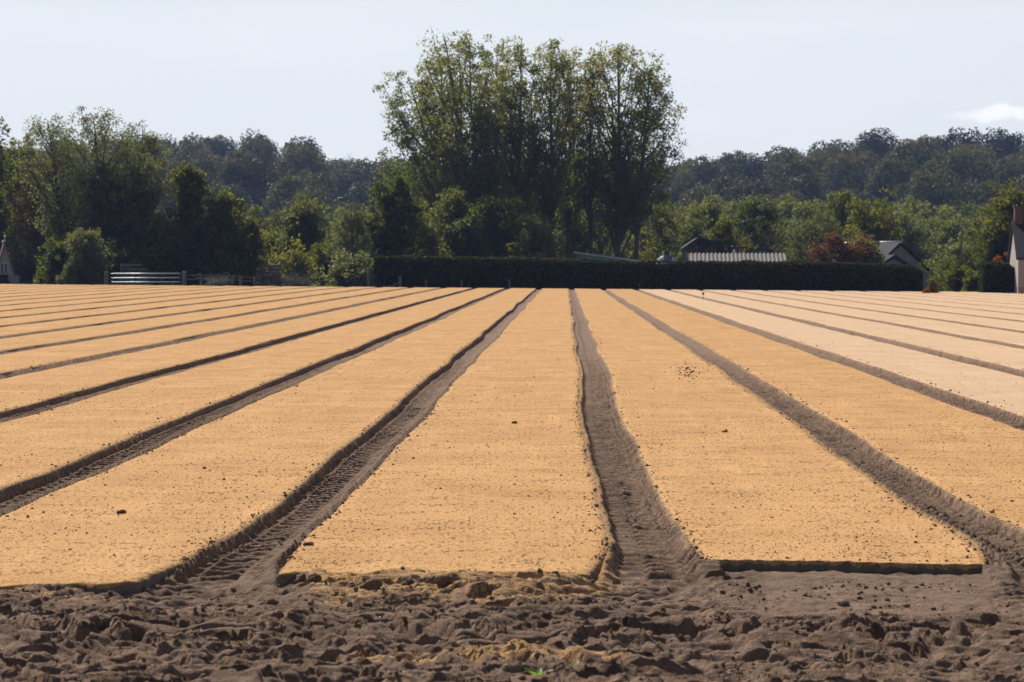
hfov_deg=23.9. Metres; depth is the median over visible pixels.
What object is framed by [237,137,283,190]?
hillside tree
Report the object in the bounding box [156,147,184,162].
hillside tree
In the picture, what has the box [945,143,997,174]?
hillside tree
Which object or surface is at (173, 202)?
hillside tree
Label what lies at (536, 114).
poplar tree
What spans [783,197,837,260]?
field tree
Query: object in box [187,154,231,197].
hillside tree
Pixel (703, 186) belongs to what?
hillside tree
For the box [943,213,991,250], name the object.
maple tree
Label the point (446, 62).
poplar tree
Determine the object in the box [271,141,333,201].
hillside tree
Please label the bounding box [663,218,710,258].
bush
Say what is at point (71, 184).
hillside tree
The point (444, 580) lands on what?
soil clod
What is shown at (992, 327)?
wheel track
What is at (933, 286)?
bush
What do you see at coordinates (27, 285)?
sand bed
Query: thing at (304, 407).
sand bed
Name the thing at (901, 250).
slate roofed house
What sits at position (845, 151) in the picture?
hillside tree
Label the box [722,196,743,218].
field tree
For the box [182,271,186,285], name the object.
gate post
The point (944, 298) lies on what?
wheel track
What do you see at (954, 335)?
wheel track
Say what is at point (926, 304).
wheel track
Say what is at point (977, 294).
sand bed
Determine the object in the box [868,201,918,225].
field tree
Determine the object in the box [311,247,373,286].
bush
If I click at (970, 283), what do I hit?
bush
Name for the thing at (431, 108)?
poplar tree
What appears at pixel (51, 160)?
hillside tree
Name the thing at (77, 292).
wheel track
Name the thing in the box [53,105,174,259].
ash tree
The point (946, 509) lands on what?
wheel track
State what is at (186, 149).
hillside tree
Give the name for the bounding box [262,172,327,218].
hillside tree
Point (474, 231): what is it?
bush
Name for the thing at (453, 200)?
bush
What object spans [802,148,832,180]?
hillside tree
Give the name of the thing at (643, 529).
wheel track
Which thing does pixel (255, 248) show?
bush
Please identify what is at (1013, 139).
hillside tree
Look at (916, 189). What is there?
hillside tree
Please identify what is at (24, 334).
wheel track
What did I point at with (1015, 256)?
pale walled house
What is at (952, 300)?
sand bed
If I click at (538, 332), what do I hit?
sand bed
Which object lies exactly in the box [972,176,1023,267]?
oak tree
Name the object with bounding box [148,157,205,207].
hillside tree
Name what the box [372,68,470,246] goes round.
poplar tree
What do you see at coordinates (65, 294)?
sand bed
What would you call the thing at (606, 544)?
sand crumbs
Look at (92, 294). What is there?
wheel track
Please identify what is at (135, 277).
field gate
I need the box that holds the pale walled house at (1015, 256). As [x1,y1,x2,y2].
[1007,205,1023,292]
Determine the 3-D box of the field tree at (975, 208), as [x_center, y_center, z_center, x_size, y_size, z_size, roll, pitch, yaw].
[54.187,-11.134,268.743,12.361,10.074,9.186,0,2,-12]
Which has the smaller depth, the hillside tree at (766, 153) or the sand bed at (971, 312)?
the sand bed at (971, 312)
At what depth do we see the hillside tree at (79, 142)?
595.54 m
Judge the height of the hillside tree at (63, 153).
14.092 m
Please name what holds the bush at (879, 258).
on the meadow
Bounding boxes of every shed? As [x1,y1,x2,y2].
[574,252,640,263]
[688,253,785,263]
[882,255,909,267]
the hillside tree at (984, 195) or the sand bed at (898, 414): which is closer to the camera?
the sand bed at (898, 414)
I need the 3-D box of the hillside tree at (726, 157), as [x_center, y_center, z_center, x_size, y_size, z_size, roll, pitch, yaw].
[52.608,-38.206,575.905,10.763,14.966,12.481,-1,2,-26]
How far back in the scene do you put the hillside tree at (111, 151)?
474.36 m
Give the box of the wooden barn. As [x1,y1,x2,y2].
[680,238,727,260]
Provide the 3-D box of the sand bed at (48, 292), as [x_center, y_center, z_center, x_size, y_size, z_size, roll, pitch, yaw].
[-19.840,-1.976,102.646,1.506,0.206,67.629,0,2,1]
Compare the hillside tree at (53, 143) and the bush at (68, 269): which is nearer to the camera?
the bush at (68, 269)
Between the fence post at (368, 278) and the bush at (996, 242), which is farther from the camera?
the bush at (996, 242)
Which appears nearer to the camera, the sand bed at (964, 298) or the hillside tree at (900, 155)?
the sand bed at (964, 298)
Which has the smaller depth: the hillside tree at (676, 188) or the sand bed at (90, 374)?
the sand bed at (90, 374)
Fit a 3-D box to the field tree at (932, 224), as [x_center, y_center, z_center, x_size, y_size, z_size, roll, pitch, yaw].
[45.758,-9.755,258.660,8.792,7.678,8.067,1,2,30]
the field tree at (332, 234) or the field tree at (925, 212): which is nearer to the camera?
the field tree at (332, 234)
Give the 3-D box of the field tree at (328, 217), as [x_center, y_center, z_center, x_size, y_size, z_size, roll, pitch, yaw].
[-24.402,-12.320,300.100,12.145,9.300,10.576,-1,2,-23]
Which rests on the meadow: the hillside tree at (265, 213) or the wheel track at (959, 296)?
the wheel track at (959, 296)
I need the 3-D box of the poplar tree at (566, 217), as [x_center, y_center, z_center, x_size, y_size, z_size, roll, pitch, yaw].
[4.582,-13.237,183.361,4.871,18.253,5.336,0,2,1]
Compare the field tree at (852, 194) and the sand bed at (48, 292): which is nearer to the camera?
the sand bed at (48, 292)
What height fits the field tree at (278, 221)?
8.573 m
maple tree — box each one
[254,223,282,264]
[269,191,335,277]
[670,192,737,245]
[811,188,866,242]
[923,207,969,269]
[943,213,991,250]
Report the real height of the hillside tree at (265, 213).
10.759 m
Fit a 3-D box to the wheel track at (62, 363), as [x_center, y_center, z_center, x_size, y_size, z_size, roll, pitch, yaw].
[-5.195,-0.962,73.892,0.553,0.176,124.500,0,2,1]
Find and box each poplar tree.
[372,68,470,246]
[409,47,476,210]
[410,27,540,255]
[425,30,512,252]
[457,34,534,210]
[485,35,564,233]
[507,80,560,261]
[513,38,589,257]
[541,45,603,258]
[561,48,622,253]
[572,41,671,257]
[573,100,623,254]
[596,49,689,261]
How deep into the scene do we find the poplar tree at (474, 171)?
177.22 m
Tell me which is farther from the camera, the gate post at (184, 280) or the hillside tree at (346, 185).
the hillside tree at (346, 185)
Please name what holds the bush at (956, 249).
on the meadow
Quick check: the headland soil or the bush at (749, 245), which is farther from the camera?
the bush at (749, 245)
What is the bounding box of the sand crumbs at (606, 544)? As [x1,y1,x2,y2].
[0,328,1023,561]
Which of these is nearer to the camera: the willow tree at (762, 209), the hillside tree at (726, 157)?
the willow tree at (762, 209)
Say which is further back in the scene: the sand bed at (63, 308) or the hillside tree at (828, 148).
the hillside tree at (828, 148)
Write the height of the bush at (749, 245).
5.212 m
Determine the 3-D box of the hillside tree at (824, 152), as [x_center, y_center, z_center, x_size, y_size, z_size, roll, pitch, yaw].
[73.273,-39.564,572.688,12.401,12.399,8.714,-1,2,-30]
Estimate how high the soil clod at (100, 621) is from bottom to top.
0.075 m
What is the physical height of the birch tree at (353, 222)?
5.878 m
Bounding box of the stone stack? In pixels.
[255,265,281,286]
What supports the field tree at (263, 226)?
on the meadow
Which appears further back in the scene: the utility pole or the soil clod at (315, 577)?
the utility pole
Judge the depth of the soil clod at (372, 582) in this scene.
10.14 m
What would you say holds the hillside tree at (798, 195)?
on the hillside
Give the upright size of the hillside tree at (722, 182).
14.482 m
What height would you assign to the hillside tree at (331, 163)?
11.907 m
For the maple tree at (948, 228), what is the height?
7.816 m
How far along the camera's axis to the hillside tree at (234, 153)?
515.23 m
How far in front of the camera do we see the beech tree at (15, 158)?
189.61 m
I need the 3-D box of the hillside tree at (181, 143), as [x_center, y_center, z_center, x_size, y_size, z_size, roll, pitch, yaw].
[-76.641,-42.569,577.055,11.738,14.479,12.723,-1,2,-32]
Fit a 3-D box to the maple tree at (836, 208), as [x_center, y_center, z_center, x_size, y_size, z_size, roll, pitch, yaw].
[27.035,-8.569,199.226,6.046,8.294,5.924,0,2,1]
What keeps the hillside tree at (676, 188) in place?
on the hillside
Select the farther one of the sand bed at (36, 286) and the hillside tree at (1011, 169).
the hillside tree at (1011, 169)
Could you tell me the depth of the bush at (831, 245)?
149.14 m
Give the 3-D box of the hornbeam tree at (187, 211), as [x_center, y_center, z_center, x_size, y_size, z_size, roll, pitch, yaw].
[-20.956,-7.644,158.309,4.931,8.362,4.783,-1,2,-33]
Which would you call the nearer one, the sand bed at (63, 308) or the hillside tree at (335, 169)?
the sand bed at (63, 308)
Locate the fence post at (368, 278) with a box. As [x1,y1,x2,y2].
[367,268,370,286]
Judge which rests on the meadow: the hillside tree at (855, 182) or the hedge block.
the hedge block
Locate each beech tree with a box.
[0,133,64,256]
[1,186,40,275]
[2,156,82,262]
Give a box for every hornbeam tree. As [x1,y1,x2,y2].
[159,160,215,285]
[187,188,254,285]
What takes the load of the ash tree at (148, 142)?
on the meadow
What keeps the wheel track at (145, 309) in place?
on the meadow
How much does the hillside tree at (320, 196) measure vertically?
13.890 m
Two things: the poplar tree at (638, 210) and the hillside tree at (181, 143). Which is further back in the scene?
the hillside tree at (181, 143)
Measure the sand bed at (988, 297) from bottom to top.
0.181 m
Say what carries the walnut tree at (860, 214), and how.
on the meadow
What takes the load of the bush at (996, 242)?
on the meadow
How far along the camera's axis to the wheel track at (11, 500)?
20.04 m
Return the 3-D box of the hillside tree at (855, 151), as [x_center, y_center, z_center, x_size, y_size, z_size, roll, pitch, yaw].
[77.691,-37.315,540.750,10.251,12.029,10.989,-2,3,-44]
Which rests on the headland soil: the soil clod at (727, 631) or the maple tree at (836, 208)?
the soil clod at (727, 631)
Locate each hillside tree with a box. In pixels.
[16,167,85,205]
[35,153,75,172]
[38,134,71,152]
[44,143,78,159]
[57,139,88,164]
[67,162,110,201]
[88,149,137,177]
[93,139,133,162]
[120,136,174,163]
[147,174,176,212]
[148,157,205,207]
[154,133,179,155]
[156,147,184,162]
[170,132,213,163]
[176,138,211,162]
[185,146,221,181]
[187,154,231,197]
[198,135,235,151]
[201,179,252,208]
[202,136,238,156]
[203,152,280,212]
[223,150,266,195]
[232,203,274,218]
[233,128,280,183]
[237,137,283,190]
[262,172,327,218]
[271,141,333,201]
[274,182,341,220]
[280,136,326,172]
[285,168,337,211]
[324,157,346,188]
[326,167,368,209]
[328,157,360,186]
[332,177,378,217]
[335,157,392,205]
[360,167,420,214]
[371,155,412,180]
[628,161,668,209]
[634,160,681,201]
[660,179,702,213]
[665,165,696,193]
[671,154,725,189]
[677,181,721,213]
[689,185,716,193]
[705,171,753,199]
[714,157,766,194]
[715,177,779,203]
[716,150,744,165]
[716,161,744,173]
[720,174,756,188]
[728,152,773,183]
[759,145,803,163]
[762,146,807,191]
[762,153,826,193]
[764,194,796,217]
[770,172,827,204]
[777,190,812,207]
[787,154,832,197]
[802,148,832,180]
[806,140,843,158]
[806,149,833,164]
[818,153,866,202]
[830,139,856,157]
[838,152,885,196]
[841,148,879,165]
[841,166,891,199]
[845,127,901,164]
[848,188,876,207]
[862,154,924,215]
[880,148,918,186]
[881,143,938,198]
[890,168,958,209]
[891,137,946,168]
[915,134,953,157]
[915,148,999,206]
[939,127,984,155]
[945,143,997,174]
[947,145,995,187]
[948,177,1009,212]
[955,162,1001,196]
[973,127,1021,168]
[993,154,1023,196]
[996,132,1023,156]
[1005,146,1023,184]
[1007,172,1023,195]
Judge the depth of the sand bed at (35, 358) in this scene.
45.10 m
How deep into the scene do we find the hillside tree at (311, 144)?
558.43 m
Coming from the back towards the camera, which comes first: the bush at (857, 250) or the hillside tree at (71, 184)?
the hillside tree at (71, 184)
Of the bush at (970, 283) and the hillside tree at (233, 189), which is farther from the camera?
the hillside tree at (233, 189)
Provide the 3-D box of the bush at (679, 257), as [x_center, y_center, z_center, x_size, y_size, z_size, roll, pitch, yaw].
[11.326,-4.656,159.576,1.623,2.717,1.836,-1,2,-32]
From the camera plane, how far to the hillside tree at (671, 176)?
535.23 m
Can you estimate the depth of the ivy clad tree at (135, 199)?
160.32 m
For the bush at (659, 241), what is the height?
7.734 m
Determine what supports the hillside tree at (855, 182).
on the hillside
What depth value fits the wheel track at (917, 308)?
76.55 m
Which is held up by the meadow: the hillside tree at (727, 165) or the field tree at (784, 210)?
the field tree at (784, 210)
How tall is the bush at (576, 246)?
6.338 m
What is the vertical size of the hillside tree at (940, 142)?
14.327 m
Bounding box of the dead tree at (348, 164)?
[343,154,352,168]
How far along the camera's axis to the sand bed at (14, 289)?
120.99 m
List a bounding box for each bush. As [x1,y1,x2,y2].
[0,273,10,283]
[10,239,48,282]
[33,232,74,283]
[37,276,45,283]
[54,227,116,284]
[56,262,82,284]
[96,237,142,284]
[122,241,199,285]
[232,204,286,285]
[238,249,283,284]
[266,234,323,286]
[301,241,348,285]
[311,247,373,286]
[387,203,453,258]
[423,185,491,253]
[442,204,501,259]
[469,193,512,256]
[490,192,544,259]
[504,212,566,260]
[544,209,602,258]
[586,224,644,260]
[621,191,687,263]
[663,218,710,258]
[672,250,681,263]
[701,213,743,253]
[733,225,758,253]
[804,226,855,264]
[833,236,877,263]
[850,229,886,266]
[918,253,969,291]
[923,237,980,288]
[925,276,940,292]
[936,239,980,269]
[940,262,972,291]
[960,269,978,291]
[962,212,1012,273]
[992,252,1007,264]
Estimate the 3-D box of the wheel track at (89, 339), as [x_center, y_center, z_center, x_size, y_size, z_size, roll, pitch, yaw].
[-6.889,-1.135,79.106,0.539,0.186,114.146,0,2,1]
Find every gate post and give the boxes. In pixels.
[104,271,108,284]
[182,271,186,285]
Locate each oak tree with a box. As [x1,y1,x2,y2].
[356,165,428,262]
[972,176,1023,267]
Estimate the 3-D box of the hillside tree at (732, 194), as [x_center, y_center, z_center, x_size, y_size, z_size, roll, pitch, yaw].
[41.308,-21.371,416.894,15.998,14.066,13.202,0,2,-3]
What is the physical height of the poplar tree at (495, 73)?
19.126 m
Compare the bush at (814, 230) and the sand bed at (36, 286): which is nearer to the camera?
the sand bed at (36, 286)
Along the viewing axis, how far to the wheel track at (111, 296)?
91.12 m
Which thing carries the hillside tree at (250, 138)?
on the hillside
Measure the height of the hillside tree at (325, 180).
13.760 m
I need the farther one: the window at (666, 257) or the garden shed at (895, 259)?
the garden shed at (895, 259)
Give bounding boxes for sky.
[0,0,1023,183]
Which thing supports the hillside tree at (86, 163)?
on the hillside
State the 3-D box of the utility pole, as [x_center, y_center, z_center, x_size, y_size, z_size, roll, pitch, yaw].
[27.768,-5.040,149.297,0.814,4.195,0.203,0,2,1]
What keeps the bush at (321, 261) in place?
on the meadow
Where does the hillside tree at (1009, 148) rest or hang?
on the hillside
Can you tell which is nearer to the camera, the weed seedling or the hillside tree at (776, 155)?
the weed seedling
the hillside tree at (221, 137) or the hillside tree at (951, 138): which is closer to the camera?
the hillside tree at (951, 138)
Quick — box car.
[656,251,674,263]
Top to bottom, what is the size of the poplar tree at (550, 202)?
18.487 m
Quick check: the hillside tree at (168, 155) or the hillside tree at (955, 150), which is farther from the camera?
the hillside tree at (168, 155)
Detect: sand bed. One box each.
[0,284,59,286]
[0,285,80,288]
[0,285,117,291]
[0,285,153,293]
[0,285,185,296]
[0,286,211,300]
[0,286,247,305]
[0,286,280,310]
[0,286,309,317]
[0,287,338,326]
[0,287,376,336]
[0,287,407,350]
[0,287,436,373]
[0,288,470,414]
[0,288,504,494]
[0,288,535,594]
[275,288,607,585]
[575,289,986,573]
[607,289,1023,529]
[639,289,1023,416]
[671,289,1023,369]
[706,290,1023,345]
[738,290,1023,330]
[767,290,1023,320]
[799,290,1023,313]
[833,291,1023,307]
[868,291,1023,304]
[897,291,1023,300]
[940,292,1023,297]
[968,292,1023,295]
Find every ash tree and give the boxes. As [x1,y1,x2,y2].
[11,113,86,240]
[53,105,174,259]
[100,120,172,250]
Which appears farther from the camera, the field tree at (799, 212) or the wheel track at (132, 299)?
the field tree at (799, 212)
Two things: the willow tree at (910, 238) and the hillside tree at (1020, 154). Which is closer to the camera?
the willow tree at (910, 238)
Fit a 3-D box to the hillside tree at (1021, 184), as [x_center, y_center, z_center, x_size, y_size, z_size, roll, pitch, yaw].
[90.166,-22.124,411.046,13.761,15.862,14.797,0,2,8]
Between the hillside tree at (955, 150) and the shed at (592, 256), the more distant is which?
the hillside tree at (955, 150)
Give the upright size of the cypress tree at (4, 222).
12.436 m
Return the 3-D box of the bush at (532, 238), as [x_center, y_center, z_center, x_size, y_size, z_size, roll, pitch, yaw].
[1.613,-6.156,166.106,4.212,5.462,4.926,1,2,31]
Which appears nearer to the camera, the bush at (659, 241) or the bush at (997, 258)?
the bush at (997, 258)
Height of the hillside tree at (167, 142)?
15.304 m
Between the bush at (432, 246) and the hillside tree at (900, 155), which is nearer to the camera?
the bush at (432, 246)
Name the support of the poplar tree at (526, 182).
on the meadow
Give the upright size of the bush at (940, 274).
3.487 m
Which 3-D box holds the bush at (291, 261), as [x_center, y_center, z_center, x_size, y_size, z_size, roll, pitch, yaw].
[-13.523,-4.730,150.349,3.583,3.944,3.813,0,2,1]
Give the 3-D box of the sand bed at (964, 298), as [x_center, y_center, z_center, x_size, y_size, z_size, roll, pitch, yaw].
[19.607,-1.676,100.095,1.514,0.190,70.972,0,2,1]
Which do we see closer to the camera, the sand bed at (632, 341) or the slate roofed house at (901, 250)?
the sand bed at (632, 341)
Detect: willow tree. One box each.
[721,190,793,260]
[888,210,938,268]
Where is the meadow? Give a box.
[19,283,325,286]
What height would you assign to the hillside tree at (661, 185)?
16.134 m
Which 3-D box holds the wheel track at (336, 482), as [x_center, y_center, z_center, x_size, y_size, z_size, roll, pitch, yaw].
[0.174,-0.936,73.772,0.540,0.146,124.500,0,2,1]
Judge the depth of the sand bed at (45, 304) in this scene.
89.34 m
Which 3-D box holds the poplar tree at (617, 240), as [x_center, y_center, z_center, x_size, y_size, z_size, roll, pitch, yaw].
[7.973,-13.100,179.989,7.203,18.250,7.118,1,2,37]
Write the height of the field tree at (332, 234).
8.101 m
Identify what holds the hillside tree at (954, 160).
on the hillside
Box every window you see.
[0,263,7,273]
[664,255,671,260]
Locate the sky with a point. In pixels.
(750, 76)
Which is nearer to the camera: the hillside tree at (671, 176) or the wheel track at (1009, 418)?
the wheel track at (1009, 418)
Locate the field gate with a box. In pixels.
[110,273,180,282]
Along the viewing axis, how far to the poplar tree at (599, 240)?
186.30 m
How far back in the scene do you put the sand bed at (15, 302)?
96.50 m
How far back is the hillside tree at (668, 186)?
510.81 m
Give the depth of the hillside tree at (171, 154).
513.01 m
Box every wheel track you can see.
[0,285,193,297]
[0,286,213,301]
[0,286,286,311]
[0,287,377,338]
[0,288,298,318]
[0,288,408,354]
[0,288,441,379]
[0,288,476,422]
[0,288,510,517]
[2,287,344,326]
[4,286,249,305]
[211,288,542,557]
[568,289,690,556]
[600,289,1023,559]
[636,289,1023,430]
[664,289,1023,376]
[699,290,1023,348]
[735,290,1023,332]
[766,290,1023,321]
[794,290,1023,314]
[832,291,1023,308]
[862,291,1023,304]
[895,291,1023,301]
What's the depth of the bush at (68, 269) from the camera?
149.31 m
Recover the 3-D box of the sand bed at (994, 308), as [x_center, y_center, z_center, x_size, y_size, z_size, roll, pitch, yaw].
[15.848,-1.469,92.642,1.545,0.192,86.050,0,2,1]
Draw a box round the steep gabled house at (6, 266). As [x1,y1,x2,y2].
[0,235,18,283]
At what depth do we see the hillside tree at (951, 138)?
565.96 m
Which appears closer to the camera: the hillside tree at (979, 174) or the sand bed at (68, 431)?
the sand bed at (68, 431)
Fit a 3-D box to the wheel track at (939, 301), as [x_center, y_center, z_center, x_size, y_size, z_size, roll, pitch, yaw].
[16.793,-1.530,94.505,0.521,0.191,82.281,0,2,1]
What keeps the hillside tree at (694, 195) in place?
on the hillside
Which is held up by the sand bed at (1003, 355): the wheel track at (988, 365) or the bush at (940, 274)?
the wheel track at (988, 365)
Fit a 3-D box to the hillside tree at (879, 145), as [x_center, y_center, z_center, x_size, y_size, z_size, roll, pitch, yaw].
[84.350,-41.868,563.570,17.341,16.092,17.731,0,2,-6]
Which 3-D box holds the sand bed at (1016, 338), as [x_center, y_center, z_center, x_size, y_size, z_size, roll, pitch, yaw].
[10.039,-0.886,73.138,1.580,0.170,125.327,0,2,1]
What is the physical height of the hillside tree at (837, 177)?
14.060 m
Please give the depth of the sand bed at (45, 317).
73.31 m
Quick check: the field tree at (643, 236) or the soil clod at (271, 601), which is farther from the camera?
the field tree at (643, 236)
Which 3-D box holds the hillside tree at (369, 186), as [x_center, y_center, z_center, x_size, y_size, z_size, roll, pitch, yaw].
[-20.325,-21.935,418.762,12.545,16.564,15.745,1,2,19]
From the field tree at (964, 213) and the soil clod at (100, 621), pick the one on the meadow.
the field tree at (964, 213)
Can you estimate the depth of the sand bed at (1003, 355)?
47.01 m
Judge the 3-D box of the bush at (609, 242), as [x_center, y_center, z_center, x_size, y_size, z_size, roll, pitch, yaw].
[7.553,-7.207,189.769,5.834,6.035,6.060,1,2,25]
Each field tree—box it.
[244,215,270,233]
[256,208,286,234]
[281,204,346,248]
[324,209,371,267]
[552,210,613,258]
[620,203,693,263]
[651,200,734,240]
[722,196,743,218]
[737,193,801,254]
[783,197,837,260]
[815,189,871,219]
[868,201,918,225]
[900,194,956,240]
[913,214,970,256]
[931,200,983,230]
[958,199,1006,226]
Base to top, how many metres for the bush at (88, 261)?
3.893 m
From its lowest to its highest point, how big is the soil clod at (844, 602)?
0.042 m
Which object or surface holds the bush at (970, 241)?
on the meadow
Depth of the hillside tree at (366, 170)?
517.72 m
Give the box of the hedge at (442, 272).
[372,254,922,291]
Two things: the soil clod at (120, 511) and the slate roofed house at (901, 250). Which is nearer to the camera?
the soil clod at (120, 511)
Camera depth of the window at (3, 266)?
160.66 m
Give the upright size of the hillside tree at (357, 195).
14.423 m
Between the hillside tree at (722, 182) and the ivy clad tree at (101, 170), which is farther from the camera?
the hillside tree at (722, 182)
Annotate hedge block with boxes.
[977,260,1014,292]
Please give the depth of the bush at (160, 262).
155.63 m
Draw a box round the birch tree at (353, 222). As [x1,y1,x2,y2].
[320,201,385,278]
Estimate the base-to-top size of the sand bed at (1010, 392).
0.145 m
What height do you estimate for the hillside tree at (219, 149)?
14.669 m
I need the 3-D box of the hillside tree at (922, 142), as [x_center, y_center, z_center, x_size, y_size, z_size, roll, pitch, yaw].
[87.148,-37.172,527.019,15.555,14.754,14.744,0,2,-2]
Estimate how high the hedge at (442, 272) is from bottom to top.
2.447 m
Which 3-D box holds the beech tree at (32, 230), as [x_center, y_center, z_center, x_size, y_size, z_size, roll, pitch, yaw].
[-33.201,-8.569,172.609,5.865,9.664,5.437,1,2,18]
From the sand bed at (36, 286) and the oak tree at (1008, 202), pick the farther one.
the oak tree at (1008, 202)
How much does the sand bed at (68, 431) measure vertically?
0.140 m
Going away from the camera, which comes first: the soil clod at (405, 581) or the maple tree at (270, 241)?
the soil clod at (405, 581)
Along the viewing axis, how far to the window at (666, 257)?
148.66 m
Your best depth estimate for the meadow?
165.82 m
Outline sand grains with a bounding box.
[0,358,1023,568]
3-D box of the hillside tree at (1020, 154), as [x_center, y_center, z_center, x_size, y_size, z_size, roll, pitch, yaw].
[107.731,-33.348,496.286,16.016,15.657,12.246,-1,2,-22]
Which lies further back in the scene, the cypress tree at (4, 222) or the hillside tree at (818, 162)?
the hillside tree at (818, 162)
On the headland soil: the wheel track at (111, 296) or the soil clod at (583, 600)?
the soil clod at (583, 600)
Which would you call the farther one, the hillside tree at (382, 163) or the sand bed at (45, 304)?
the hillside tree at (382, 163)
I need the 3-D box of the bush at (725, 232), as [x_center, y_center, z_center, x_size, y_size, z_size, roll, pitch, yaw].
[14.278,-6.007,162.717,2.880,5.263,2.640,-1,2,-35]
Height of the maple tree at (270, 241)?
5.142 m
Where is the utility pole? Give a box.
[955,225,968,263]
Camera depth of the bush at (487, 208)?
171.17 m
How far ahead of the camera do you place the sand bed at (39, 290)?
114.87 m
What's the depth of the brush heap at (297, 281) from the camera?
146.15 m
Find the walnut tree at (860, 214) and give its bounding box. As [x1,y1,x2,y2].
[836,185,906,244]
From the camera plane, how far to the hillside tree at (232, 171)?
435.06 m
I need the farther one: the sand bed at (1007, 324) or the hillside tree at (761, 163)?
the hillside tree at (761, 163)
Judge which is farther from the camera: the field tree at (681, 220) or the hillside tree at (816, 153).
the hillside tree at (816, 153)
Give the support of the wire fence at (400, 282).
on the meadow
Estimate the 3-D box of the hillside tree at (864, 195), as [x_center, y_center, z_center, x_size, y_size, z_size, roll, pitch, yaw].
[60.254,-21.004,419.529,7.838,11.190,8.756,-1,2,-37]
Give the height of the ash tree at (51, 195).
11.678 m
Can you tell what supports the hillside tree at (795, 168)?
on the hillside
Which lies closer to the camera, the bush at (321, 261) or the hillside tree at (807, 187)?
the bush at (321, 261)
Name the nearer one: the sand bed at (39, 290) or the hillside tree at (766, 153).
the sand bed at (39, 290)
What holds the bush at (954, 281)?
on the meadow
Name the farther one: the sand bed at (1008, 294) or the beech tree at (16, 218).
the beech tree at (16, 218)
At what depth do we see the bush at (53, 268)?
151.88 m
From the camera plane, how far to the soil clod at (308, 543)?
11.59 m
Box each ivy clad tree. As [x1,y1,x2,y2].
[50,153,136,271]
[95,164,172,262]
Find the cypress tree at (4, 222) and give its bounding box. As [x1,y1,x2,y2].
[0,116,21,259]
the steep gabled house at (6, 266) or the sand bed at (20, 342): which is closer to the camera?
the sand bed at (20, 342)
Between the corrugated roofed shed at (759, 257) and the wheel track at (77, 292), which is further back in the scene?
the corrugated roofed shed at (759, 257)
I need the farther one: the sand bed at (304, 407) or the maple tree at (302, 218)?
the maple tree at (302, 218)
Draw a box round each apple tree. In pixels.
[740,214,795,263]
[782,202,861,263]
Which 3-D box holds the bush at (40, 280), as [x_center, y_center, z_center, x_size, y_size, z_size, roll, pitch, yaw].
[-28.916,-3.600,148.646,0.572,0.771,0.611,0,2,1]
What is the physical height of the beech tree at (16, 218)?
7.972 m
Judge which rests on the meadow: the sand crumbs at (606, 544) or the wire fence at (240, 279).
the wire fence at (240, 279)
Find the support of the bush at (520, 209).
on the meadow
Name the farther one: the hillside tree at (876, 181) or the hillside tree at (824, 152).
the hillside tree at (824, 152)
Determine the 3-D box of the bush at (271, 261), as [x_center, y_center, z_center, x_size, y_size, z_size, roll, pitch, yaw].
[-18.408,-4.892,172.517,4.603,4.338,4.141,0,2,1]
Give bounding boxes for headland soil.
[0,539,1023,681]
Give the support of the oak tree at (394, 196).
on the meadow
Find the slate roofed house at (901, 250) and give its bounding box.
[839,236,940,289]
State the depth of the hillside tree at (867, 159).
515.28 m
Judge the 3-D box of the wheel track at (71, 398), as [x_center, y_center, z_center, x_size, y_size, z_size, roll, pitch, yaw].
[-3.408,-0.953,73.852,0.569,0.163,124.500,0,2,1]
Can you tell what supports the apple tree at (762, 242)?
on the meadow
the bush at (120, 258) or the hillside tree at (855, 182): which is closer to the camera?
the bush at (120, 258)
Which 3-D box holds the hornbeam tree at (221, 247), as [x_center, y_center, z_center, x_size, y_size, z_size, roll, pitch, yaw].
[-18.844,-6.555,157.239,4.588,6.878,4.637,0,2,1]
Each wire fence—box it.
[187,273,254,285]
[388,276,540,288]
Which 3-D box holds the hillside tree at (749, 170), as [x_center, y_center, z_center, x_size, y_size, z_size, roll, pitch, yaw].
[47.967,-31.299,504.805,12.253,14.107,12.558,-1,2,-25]
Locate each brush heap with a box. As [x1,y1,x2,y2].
[194,271,235,284]
[274,267,323,284]
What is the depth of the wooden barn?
155.66 m
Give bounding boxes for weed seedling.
[524,667,551,674]
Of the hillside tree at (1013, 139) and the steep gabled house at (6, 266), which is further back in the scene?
the hillside tree at (1013, 139)
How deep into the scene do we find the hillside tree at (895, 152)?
517.78 m
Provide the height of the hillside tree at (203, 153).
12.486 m
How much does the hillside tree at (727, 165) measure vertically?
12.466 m
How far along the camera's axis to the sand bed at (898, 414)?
21.49 m
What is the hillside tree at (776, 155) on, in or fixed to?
on the hillside
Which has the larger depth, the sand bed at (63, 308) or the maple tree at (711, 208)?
the maple tree at (711, 208)
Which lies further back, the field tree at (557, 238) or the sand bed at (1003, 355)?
the field tree at (557, 238)
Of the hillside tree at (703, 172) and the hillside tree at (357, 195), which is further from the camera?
the hillside tree at (703, 172)
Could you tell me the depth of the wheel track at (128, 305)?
76.38 m
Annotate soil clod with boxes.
[84,612,110,629]
[116,509,126,513]
[263,598,278,604]
[298,572,321,582]
[303,541,313,545]
[359,577,382,590]
[401,576,420,585]
[425,574,453,586]
[573,595,597,604]
[717,626,735,636]
[789,658,808,669]
[836,599,849,605]
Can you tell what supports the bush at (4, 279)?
on the meadow
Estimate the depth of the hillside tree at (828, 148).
590.66 m

